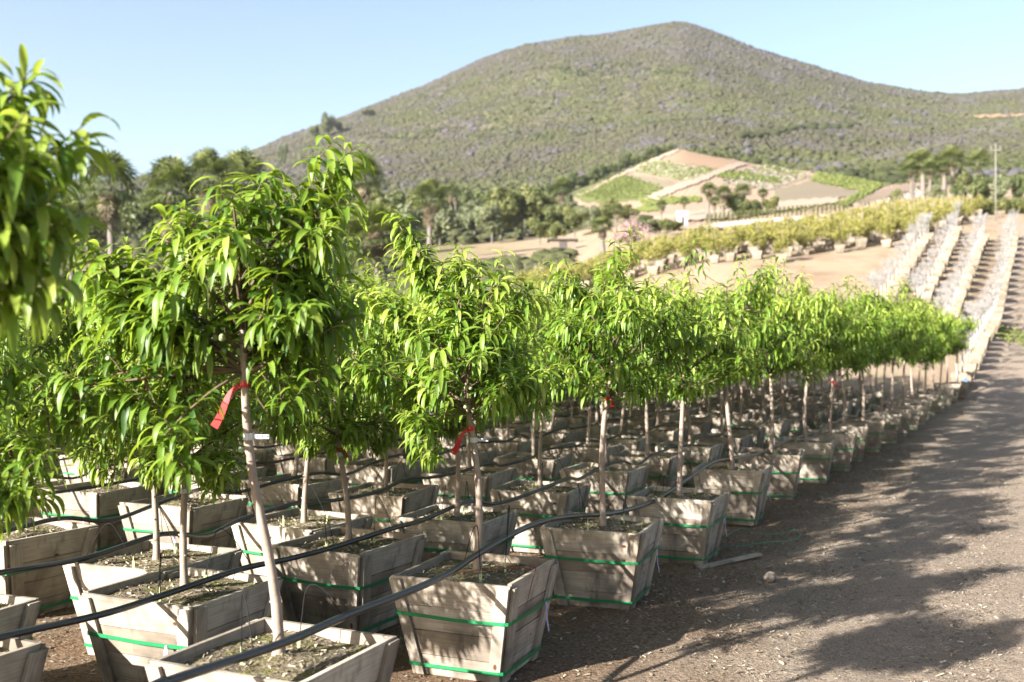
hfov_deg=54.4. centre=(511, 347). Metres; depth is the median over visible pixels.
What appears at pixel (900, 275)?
boxed bare tree
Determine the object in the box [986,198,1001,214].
hedge bush
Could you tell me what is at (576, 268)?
boxed yellow tree
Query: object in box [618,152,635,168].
hedge tree
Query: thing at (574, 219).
broadleaf tree
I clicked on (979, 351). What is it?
boxed bare tree
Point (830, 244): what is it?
boxed yellow tree
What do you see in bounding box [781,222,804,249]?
boxed yellow tree
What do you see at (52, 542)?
boxed peach tree
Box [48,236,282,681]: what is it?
boxed peach tree
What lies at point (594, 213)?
broadleaf tree
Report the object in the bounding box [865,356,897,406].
boxed peach tree
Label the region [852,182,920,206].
pink soil field
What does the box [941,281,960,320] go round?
boxed bare tree
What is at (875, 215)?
boxed yellow tree
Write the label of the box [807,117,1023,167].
power line
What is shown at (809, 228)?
boxed yellow tree
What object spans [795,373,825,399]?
boxed peach tree
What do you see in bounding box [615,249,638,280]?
boxed yellow tree
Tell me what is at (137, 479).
irrigation line
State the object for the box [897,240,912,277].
boxed bare tree
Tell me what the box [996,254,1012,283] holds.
boxed bare tree
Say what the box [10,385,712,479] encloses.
irrigation line
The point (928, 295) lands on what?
boxed bare tree
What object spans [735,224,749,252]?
boxed yellow tree
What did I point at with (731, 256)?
boxed yellow tree
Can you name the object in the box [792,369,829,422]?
boxed peach tree
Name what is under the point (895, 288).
boxed bare tree
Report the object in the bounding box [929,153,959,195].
fan palm
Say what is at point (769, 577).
rock
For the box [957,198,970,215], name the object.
boxed yellow tree
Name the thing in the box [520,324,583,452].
boxed peach tree
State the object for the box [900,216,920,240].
boxed yellow tree
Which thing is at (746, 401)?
boxed peach tree
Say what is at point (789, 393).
boxed peach tree
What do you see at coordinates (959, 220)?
boxed yellow tree
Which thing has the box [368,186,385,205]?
broadleaf tree
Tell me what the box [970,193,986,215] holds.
boxed yellow tree
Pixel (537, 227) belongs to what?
broadleaf tree
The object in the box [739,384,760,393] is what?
boxed peach tree
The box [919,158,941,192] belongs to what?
fan palm
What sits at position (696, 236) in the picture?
boxed yellow tree
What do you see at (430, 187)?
fan palm
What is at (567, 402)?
boxed peach tree
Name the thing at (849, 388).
boxed peach tree
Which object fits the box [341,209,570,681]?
boxed peach tree
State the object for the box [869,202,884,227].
boxed yellow tree
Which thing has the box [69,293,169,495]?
boxed peach tree
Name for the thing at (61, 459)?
irrigation line
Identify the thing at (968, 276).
boxed bare tree
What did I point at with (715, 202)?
fan palm
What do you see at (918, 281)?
boxed bare tree
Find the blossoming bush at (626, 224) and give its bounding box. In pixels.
[612,219,655,243]
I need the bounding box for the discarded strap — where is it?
[725,528,800,546]
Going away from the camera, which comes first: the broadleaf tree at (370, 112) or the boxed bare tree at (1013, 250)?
the boxed bare tree at (1013, 250)
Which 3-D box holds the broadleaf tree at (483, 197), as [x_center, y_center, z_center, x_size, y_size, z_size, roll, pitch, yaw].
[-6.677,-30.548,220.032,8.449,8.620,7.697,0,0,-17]
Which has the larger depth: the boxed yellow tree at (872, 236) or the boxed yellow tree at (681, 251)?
the boxed yellow tree at (872, 236)
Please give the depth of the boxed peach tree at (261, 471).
9.42 m
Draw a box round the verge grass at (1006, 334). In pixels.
[934,313,1023,344]
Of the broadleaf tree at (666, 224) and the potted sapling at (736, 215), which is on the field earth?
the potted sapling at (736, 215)
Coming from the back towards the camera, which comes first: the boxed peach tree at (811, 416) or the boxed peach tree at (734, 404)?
the boxed peach tree at (734, 404)
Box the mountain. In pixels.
[86,22,1023,197]
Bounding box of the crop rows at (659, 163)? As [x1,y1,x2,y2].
[633,159,712,179]
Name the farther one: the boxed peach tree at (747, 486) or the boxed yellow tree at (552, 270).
the boxed yellow tree at (552, 270)
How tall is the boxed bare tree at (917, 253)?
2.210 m
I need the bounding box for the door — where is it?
[559,242,566,248]
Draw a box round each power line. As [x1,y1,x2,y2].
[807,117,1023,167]
[810,120,1023,169]
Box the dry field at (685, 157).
[664,149,735,168]
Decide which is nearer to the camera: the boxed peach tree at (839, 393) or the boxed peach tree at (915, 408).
the boxed peach tree at (915, 408)
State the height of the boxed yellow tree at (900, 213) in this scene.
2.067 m
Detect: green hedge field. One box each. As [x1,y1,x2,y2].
[692,166,717,174]
[716,171,781,182]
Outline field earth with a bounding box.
[574,149,920,229]
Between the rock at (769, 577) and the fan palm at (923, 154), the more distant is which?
the fan palm at (923, 154)
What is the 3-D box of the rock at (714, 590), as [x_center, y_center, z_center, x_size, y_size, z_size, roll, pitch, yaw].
[1.392,1.667,6.836,0.048,0.041,0.052,0,0,-30]
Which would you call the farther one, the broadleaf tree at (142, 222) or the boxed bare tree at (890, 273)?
the broadleaf tree at (142, 222)
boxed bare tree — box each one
[862,273,878,300]
[868,273,885,302]
[870,265,889,300]
[878,269,893,306]
[879,258,898,304]
[884,260,900,296]
[889,255,904,290]
[893,244,908,284]
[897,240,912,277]
[900,233,916,271]
[905,229,918,266]
[907,274,922,310]
[908,222,921,261]
[909,269,926,309]
[911,223,924,255]
[912,269,927,303]
[913,216,926,251]
[916,212,929,247]
[916,269,929,306]
[917,260,933,302]
[918,213,932,243]
[921,257,936,294]
[924,214,933,240]
[924,247,940,286]
[929,245,942,279]
[931,297,950,313]
[933,234,946,272]
[935,283,955,310]
[936,230,951,265]
[936,293,949,314]
[937,223,952,260]
[941,225,953,253]
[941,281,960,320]
[941,283,956,317]
[942,215,957,250]
[942,278,961,317]
[944,332,972,397]
[946,214,958,245]
[946,272,962,313]
[948,214,958,242]
[950,200,963,234]
[950,209,961,238]
[950,270,965,306]
[951,330,973,387]
[952,262,968,298]
[955,323,979,378]
[957,254,971,289]
[959,313,984,369]
[960,248,973,283]
[962,236,978,276]
[963,300,986,362]
[963,300,988,355]
[965,232,978,269]
[968,233,980,264]
[969,302,991,349]
[970,229,983,259]
[972,217,985,254]
[973,215,986,249]
[975,213,988,245]
[975,298,993,344]
[978,213,989,239]
[978,293,995,335]
[978,299,993,339]
[979,287,1000,328]
[980,287,999,332]
[984,280,1002,323]
[989,271,1005,306]
[989,277,1004,315]
[991,264,1008,301]
[992,252,1009,293]
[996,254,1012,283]
[998,245,1010,276]
[999,239,1013,273]
[1000,234,1014,265]
[1002,221,1017,254]
[1002,226,1014,258]
[1003,216,1017,246]
[1005,211,1018,241]
[1008,209,1019,235]
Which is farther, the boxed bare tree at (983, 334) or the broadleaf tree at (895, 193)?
the broadleaf tree at (895, 193)
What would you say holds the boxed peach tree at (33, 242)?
on the ground at (826, 267)
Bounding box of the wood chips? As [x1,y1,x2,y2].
[38,446,1011,681]
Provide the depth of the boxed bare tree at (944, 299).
39.15 m
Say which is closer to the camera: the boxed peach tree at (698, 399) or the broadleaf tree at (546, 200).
the boxed peach tree at (698, 399)
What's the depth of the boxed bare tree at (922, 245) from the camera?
55.85 m
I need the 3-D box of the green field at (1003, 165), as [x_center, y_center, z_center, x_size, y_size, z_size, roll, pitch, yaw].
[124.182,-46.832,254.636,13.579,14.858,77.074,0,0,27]
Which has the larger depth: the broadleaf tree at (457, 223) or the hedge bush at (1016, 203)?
the broadleaf tree at (457, 223)
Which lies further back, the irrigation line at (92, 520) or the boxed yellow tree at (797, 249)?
the boxed yellow tree at (797, 249)
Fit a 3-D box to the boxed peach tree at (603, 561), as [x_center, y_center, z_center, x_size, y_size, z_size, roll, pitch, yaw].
[0.707,0.434,6.574,1.195,2.489,1.086,0,0,39]
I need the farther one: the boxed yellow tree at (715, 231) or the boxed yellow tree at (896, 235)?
the boxed yellow tree at (715, 231)
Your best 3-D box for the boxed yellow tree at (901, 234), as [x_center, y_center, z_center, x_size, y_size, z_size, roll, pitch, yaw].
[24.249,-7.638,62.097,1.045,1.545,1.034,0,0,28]
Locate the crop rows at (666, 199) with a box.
[641,195,701,204]
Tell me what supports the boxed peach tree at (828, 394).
on the ground at (826, 267)
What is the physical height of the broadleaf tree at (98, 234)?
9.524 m
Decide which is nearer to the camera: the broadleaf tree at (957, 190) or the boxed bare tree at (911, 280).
the boxed bare tree at (911, 280)
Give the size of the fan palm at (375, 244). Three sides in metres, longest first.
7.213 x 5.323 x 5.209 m
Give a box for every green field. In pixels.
[575,176,662,202]
[810,173,885,190]
[965,161,1023,169]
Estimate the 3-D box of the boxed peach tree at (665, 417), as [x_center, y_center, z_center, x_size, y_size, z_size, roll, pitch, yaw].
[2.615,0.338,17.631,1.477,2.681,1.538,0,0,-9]
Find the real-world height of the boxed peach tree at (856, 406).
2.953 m
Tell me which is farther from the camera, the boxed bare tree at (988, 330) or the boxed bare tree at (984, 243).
the boxed bare tree at (984, 243)
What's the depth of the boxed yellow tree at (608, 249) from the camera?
62.17 m
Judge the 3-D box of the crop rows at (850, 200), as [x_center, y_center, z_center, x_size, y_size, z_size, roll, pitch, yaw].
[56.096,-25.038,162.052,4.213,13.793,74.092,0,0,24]
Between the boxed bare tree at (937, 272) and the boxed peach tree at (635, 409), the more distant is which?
the boxed bare tree at (937, 272)
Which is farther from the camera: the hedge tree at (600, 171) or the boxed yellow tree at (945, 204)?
the hedge tree at (600, 171)
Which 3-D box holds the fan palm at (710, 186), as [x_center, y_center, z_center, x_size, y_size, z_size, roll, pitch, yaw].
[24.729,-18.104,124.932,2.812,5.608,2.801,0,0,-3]
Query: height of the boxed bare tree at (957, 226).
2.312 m
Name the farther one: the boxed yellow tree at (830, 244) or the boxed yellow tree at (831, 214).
the boxed yellow tree at (831, 214)
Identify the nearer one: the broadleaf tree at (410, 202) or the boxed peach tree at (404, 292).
the boxed peach tree at (404, 292)
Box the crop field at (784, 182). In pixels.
[721,166,811,189]
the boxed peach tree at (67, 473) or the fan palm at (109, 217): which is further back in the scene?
the fan palm at (109, 217)
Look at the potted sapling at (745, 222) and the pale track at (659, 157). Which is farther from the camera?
the pale track at (659, 157)
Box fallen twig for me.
[458,554,536,605]
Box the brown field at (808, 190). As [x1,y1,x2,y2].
[774,181,857,200]
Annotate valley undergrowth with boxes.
[34,194,583,388]
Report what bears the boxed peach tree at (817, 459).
on the ground at (826, 267)
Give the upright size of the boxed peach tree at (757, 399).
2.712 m
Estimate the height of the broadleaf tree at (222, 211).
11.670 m
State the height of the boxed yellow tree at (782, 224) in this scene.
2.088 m
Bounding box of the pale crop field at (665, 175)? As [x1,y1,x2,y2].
[637,161,696,180]
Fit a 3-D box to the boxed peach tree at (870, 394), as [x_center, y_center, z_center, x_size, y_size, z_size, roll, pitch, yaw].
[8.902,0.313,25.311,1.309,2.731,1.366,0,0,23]
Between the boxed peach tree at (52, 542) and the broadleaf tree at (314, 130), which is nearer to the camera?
the boxed peach tree at (52, 542)
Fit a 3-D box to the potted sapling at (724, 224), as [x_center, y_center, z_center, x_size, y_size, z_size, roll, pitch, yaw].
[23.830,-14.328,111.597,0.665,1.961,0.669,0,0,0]
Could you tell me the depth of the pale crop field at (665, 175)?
245.46 m
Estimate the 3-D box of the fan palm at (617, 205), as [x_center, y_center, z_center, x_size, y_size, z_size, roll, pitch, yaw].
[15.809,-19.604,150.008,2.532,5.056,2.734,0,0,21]
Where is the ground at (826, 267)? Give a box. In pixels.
[32,149,1023,681]
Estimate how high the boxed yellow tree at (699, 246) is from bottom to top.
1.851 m
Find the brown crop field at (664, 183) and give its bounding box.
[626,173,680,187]
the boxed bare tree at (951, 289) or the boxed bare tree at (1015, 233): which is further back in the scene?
the boxed bare tree at (1015, 233)
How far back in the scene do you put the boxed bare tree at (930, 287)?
47.35 m
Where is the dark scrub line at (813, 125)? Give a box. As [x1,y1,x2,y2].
[734,120,857,138]
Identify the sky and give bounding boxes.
[0,0,1023,179]
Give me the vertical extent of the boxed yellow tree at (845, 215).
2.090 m
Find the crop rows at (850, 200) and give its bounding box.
[834,186,880,205]
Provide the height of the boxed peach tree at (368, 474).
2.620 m
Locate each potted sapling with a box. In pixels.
[709,213,713,226]
[717,212,721,228]
[722,212,726,225]
[726,211,730,225]
[731,211,734,224]
[735,210,739,224]
[739,210,743,223]
[743,210,747,223]
[747,209,751,223]
[752,209,755,222]
[773,207,777,220]
[777,206,781,220]
[794,205,798,219]
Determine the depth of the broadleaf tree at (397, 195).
179.28 m
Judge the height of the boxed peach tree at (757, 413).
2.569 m
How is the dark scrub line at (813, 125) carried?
on the mountain
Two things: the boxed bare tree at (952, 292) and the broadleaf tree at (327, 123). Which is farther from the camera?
the broadleaf tree at (327, 123)
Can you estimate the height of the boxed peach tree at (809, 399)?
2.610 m
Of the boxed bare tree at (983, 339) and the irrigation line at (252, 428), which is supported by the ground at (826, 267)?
the boxed bare tree at (983, 339)
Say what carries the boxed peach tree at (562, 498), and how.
on the ground at (826, 267)
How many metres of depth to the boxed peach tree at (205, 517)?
7.44 m
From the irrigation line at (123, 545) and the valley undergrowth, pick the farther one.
the valley undergrowth
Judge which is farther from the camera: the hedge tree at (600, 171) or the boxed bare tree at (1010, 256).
the hedge tree at (600, 171)
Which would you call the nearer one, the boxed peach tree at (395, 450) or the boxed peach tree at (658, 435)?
the boxed peach tree at (395, 450)
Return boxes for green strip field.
[636,206,663,211]
[638,196,700,205]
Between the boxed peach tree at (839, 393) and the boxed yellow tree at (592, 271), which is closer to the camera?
the boxed peach tree at (839, 393)
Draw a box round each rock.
[711,588,717,592]
[763,571,775,582]
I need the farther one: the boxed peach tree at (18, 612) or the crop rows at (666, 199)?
the crop rows at (666, 199)
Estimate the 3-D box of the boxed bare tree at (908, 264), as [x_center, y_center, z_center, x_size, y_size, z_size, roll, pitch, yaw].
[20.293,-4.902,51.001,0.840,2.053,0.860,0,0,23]
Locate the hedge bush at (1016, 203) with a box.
[1008,196,1023,213]
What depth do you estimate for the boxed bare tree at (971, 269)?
51.31 m
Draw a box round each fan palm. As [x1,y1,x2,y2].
[49,195,97,304]
[73,149,147,255]
[136,153,203,273]
[184,147,237,264]
[213,146,270,285]
[306,188,352,276]
[330,200,422,291]
[346,152,385,275]
[408,178,452,257]
[443,181,456,205]
[451,184,462,210]
[549,175,572,220]
[586,215,614,253]
[609,202,623,232]
[656,199,666,218]
[679,196,688,210]
[700,181,718,222]
[710,195,719,215]
[715,185,733,219]
[733,183,752,200]
[757,188,767,207]
[898,158,923,199]
[900,152,922,199]
[908,148,935,197]
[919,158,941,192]
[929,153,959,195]
[938,145,966,196]
[964,148,992,196]
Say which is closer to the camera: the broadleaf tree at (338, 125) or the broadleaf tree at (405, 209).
the broadleaf tree at (405, 209)
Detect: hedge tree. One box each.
[536,182,555,196]
[566,170,584,189]
[579,175,588,186]
[585,170,599,180]
[590,163,608,177]
[605,164,616,174]
[612,162,623,171]
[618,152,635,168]
[630,156,641,164]
[640,151,651,160]
[646,144,661,157]
[659,145,668,152]
[667,143,676,149]
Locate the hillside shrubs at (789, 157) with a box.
[45,21,1023,243]
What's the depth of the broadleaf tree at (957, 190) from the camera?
115.53 m
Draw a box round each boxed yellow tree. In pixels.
[515,264,527,285]
[522,266,539,283]
[528,266,546,287]
[530,267,548,278]
[535,259,549,272]
[546,261,560,278]
[551,263,568,276]
[564,262,578,278]
[569,254,588,277]
[573,258,585,284]
[575,254,595,289]
[589,261,600,285]
[590,256,601,279]
[593,261,605,286]
[600,253,619,280]
[607,239,624,250]
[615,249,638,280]
[623,249,642,278]
[627,242,642,268]
[635,241,651,268]
[639,237,658,267]
[641,239,663,274]
[648,237,671,268]
[656,241,673,265]
[657,231,671,254]
[662,236,678,262]
[670,236,694,266]
[673,224,689,256]
[675,225,696,253]
[678,232,697,261]
[684,228,704,257]
[691,220,711,248]
[696,234,713,259]
[698,229,712,254]
[704,237,724,262]
[705,223,718,248]
[708,233,722,254]
[711,224,721,238]
[718,227,742,260]
[721,229,738,258]
[724,224,745,253]
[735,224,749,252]
[737,222,750,245]
[745,220,764,249]
[745,220,767,255]
[748,225,768,258]
[757,215,769,243]
[761,216,779,252]
[771,230,792,261]
[772,217,799,256]
[772,224,784,250]
[774,218,791,227]
[776,216,794,240]
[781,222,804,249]
[791,229,808,252]
[796,218,808,245]
[797,230,814,253]
[803,216,818,243]
[804,220,818,247]
[809,213,830,251]
[821,213,836,248]
[823,208,841,221]
[826,215,842,239]
[829,220,850,251]
[833,206,847,216]
[837,215,856,239]
[837,218,849,247]
[840,212,852,221]
[845,219,857,244]
[847,212,863,223]
[848,211,873,246]
[850,212,871,243]
[851,205,867,218]
[856,203,870,215]
[865,203,877,233]
[865,204,886,235]
[867,220,878,239]
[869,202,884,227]
[875,216,895,246]
[877,200,888,206]
[877,214,895,239]
[883,201,900,212]
[884,212,905,239]
[890,203,909,231]
[895,217,907,237]
[896,199,908,207]
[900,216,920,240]
[902,207,915,235]
[912,206,932,235]
[913,199,928,211]
[918,216,933,235]
[921,202,939,232]
[928,205,942,229]
[929,195,941,205]
[934,207,950,226]
[939,202,951,223]
[948,199,967,224]
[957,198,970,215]
[964,200,974,220]
[965,198,978,216]
[965,204,978,221]
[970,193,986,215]
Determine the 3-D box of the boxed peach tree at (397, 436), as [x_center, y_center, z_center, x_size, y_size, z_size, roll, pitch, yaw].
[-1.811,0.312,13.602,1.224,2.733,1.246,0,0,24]
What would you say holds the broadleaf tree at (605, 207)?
on the ground at (826, 267)
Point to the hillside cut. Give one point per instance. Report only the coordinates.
(996, 115)
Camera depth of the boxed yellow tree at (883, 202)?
90.34 m
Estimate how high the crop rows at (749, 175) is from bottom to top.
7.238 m
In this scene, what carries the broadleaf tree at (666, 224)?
on the ground at (826, 267)
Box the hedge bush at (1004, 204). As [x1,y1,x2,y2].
[998,197,1011,213]
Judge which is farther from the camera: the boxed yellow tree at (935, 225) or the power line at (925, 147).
the power line at (925, 147)
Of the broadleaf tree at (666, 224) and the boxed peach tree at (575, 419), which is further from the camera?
the broadleaf tree at (666, 224)
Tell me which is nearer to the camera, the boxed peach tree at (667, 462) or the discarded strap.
the discarded strap
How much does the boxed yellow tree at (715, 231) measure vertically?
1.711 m
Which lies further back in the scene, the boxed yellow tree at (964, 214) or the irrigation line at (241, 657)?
the boxed yellow tree at (964, 214)
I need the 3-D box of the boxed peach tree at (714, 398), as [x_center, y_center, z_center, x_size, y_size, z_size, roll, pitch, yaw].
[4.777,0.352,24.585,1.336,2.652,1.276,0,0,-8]
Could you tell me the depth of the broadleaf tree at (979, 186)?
113.53 m
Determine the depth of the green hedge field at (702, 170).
244.86 m
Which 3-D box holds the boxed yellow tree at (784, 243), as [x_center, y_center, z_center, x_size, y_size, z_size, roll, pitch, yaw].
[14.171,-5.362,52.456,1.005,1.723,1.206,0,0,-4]
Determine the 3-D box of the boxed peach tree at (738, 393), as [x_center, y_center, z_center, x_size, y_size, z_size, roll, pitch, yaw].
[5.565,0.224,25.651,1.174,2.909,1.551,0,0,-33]
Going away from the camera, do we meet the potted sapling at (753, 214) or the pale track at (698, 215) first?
the potted sapling at (753, 214)
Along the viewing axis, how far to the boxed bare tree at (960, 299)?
46.34 m
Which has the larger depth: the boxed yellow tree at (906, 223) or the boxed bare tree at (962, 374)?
the boxed yellow tree at (906, 223)
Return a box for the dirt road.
[766,222,1023,681]
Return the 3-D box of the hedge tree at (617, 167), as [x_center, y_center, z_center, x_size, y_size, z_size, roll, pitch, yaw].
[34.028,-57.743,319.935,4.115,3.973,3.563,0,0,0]
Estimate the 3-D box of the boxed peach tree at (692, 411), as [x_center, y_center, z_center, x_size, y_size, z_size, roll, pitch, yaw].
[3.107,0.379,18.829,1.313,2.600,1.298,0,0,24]
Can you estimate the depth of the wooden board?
7.71 m
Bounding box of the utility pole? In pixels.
[990,143,1000,220]
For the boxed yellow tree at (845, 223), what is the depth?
61.81 m
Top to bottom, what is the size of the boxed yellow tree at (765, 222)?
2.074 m
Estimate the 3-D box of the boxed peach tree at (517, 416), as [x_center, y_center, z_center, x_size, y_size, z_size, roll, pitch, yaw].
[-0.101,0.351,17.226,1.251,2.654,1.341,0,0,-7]
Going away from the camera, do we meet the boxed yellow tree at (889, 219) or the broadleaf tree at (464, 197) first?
the boxed yellow tree at (889, 219)
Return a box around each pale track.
[577,148,679,195]
[644,162,747,199]
[653,197,838,221]
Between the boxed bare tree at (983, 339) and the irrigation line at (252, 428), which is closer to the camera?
the irrigation line at (252, 428)
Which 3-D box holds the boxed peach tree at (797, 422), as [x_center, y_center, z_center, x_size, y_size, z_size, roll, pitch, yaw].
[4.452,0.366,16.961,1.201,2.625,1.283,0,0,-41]
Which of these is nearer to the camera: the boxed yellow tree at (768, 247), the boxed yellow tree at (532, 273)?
the boxed yellow tree at (768, 247)
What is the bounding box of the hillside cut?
[960,113,1023,117]
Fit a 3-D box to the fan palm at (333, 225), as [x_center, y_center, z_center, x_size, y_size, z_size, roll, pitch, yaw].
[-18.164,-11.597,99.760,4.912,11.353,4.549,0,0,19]
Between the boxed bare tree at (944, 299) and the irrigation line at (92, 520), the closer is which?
the irrigation line at (92, 520)
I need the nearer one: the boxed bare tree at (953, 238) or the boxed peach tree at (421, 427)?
the boxed peach tree at (421, 427)
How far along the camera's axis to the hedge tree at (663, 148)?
314.35 m
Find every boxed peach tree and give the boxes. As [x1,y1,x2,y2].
[0,43,122,358]
[0,135,399,681]
[0,282,111,614]
[0,298,75,681]
[0,327,41,639]
[1,307,65,517]
[8,302,70,447]
[11,322,56,476]
[17,305,64,478]
[37,312,159,551]
[38,258,272,654]
[47,275,118,483]
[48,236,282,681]
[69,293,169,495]
[118,273,247,547]
[151,235,267,515]
[191,284,267,466]
[191,291,236,452]
[221,261,400,599]
[233,417,261,449]
[240,352,348,513]
[243,426,290,474]
[252,230,426,632]
[252,423,294,433]
[273,290,360,475]
[275,283,349,454]
[328,272,439,529]
[334,252,432,487]
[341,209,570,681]
[347,271,420,449]
[360,292,435,459]
[363,242,549,562]
[395,298,446,440]
[400,289,437,413]
[414,294,481,449]
[417,285,528,506]
[422,285,498,472]
[444,293,498,425]
[477,288,542,456]
[478,296,530,437]
[489,293,590,552]
[493,271,583,481]
[498,294,527,425]
[514,291,568,430]
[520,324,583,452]
[524,287,567,416]
[525,226,727,609]
[543,261,658,515]
[549,397,594,424]
[550,285,624,465]
[558,397,599,414]
[560,397,586,406]
[567,277,633,441]
[579,296,626,422]
[580,402,619,406]
[590,275,650,450]
[599,269,684,487]
[605,273,667,432]
[608,389,650,416]
[610,264,770,564]
[612,399,640,405]
[627,289,692,451]
[634,298,680,425]
[635,395,671,411]
[653,295,691,407]
[654,238,813,525]
[654,271,725,487]
[655,393,698,418]
[659,288,715,441]
[679,377,712,403]
[684,296,732,432]
[689,382,723,414]
[691,286,753,462]
[697,296,736,410]
[697,395,724,400]
[710,283,752,425]
[711,294,765,447]
[711,304,739,397]
[719,381,749,406]
[723,382,750,395]
[724,266,804,447]
[732,381,761,403]
[734,256,828,499]
[734,388,769,419]
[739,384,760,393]
[743,299,780,415]
[746,380,772,390]
[748,380,777,400]
[759,275,864,483]
[759,292,806,437]
[760,376,791,397]
[761,376,799,410]
[773,373,802,405]
[773,389,801,395]
[778,281,831,437]
[784,368,810,391]
[788,375,818,403]
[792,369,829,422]
[793,277,891,471]
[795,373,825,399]
[807,361,846,422]
[808,369,836,399]
[811,274,894,460]
[816,300,852,423]
[816,372,842,396]
[826,293,861,416]
[827,370,852,393]
[840,284,904,451]
[842,357,873,416]
[846,362,883,411]
[851,277,936,442]
[856,361,885,405]
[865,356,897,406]
[872,281,930,436]
[885,290,936,429]
[896,308,946,424]
[901,298,952,419]
[909,301,963,414]
[919,304,959,411]
[927,311,975,407]
[934,307,978,400]
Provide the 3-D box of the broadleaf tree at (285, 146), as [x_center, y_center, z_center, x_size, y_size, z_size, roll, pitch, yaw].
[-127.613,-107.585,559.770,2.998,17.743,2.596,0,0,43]
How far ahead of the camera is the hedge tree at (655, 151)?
313.58 m
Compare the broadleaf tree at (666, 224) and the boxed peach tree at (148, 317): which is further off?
the broadleaf tree at (666, 224)
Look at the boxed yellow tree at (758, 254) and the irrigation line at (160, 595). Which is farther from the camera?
the boxed yellow tree at (758, 254)
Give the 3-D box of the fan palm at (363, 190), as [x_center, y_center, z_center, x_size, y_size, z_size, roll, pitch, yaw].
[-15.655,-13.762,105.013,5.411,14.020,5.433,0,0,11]
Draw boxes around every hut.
[547,239,577,248]
[676,211,688,224]
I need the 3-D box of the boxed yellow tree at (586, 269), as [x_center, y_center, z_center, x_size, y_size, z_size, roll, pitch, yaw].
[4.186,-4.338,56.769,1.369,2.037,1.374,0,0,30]
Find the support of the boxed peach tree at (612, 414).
on the ground at (826, 267)
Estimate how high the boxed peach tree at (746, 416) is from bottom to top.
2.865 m
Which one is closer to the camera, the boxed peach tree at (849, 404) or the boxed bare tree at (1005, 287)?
the boxed peach tree at (849, 404)
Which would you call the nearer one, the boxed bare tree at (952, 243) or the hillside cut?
the boxed bare tree at (952, 243)
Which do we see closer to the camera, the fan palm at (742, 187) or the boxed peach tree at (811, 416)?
the boxed peach tree at (811, 416)
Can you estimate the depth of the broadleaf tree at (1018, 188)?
117.56 m
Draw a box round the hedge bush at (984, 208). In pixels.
[977,198,988,213]
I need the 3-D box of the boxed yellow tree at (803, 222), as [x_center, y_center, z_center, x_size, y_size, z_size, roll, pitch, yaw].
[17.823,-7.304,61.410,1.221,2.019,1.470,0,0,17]
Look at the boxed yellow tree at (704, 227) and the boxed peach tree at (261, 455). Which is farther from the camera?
the boxed yellow tree at (704, 227)
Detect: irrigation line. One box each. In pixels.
[0,383,841,574]
[0,387,880,640]
[0,395,565,453]
[3,382,801,532]
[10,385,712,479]
[37,377,766,495]
[45,393,622,461]
[151,387,919,681]
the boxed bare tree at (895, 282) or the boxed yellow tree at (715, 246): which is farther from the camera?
the boxed yellow tree at (715, 246)
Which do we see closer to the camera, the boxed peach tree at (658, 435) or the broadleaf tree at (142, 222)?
the boxed peach tree at (658, 435)
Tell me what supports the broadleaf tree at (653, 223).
on the ground at (826, 267)
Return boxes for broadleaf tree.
[82,207,106,255]
[84,193,130,238]
[117,191,141,237]
[118,191,162,253]
[155,185,184,213]
[158,206,201,242]
[187,189,201,210]
[196,195,233,248]
[252,200,282,246]
[270,195,302,242]
[278,145,282,164]
[283,143,287,163]
[309,124,319,138]
[321,111,335,134]
[334,120,342,131]
[341,190,357,233]
[361,109,375,116]
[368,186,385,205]
[368,196,398,238]
[383,203,423,252]
[384,190,417,241]
[405,194,425,221]
[414,204,443,238]
[432,189,458,209]
[432,201,454,247]
[447,207,465,229]
[456,188,485,211]
[461,199,481,234]
[467,191,493,206]
[473,201,503,243]
[479,185,519,237]
[510,183,543,237]
[525,191,555,221]
[528,216,551,244]
[542,203,565,223]
[546,221,567,238]
[562,205,587,236]
[580,204,601,231]
[597,197,616,219]
[615,204,639,219]
[632,214,653,220]
[636,219,662,233]
[658,218,683,235]
[718,191,746,215]
[732,197,752,217]
[740,199,762,216]
[761,195,779,211]
[889,189,905,201]
[923,184,947,198]
[948,184,968,196]
[955,165,972,188]
[967,173,990,199]
[990,174,1014,199]
[1011,173,1023,197]
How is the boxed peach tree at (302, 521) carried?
on the ground at (826, 267)
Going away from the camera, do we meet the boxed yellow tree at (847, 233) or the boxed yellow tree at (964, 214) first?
the boxed yellow tree at (847, 233)
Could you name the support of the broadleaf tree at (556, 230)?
on the ground at (826, 267)
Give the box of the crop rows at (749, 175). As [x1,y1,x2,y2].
[718,170,781,182]
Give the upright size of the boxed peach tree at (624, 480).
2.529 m
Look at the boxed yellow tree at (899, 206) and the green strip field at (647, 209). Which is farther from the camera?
the green strip field at (647, 209)
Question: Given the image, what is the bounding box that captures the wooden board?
[695,552,761,568]
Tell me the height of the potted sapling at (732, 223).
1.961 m
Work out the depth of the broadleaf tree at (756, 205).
125.70 m
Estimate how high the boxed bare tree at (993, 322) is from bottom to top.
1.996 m
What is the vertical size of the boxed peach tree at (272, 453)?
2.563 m

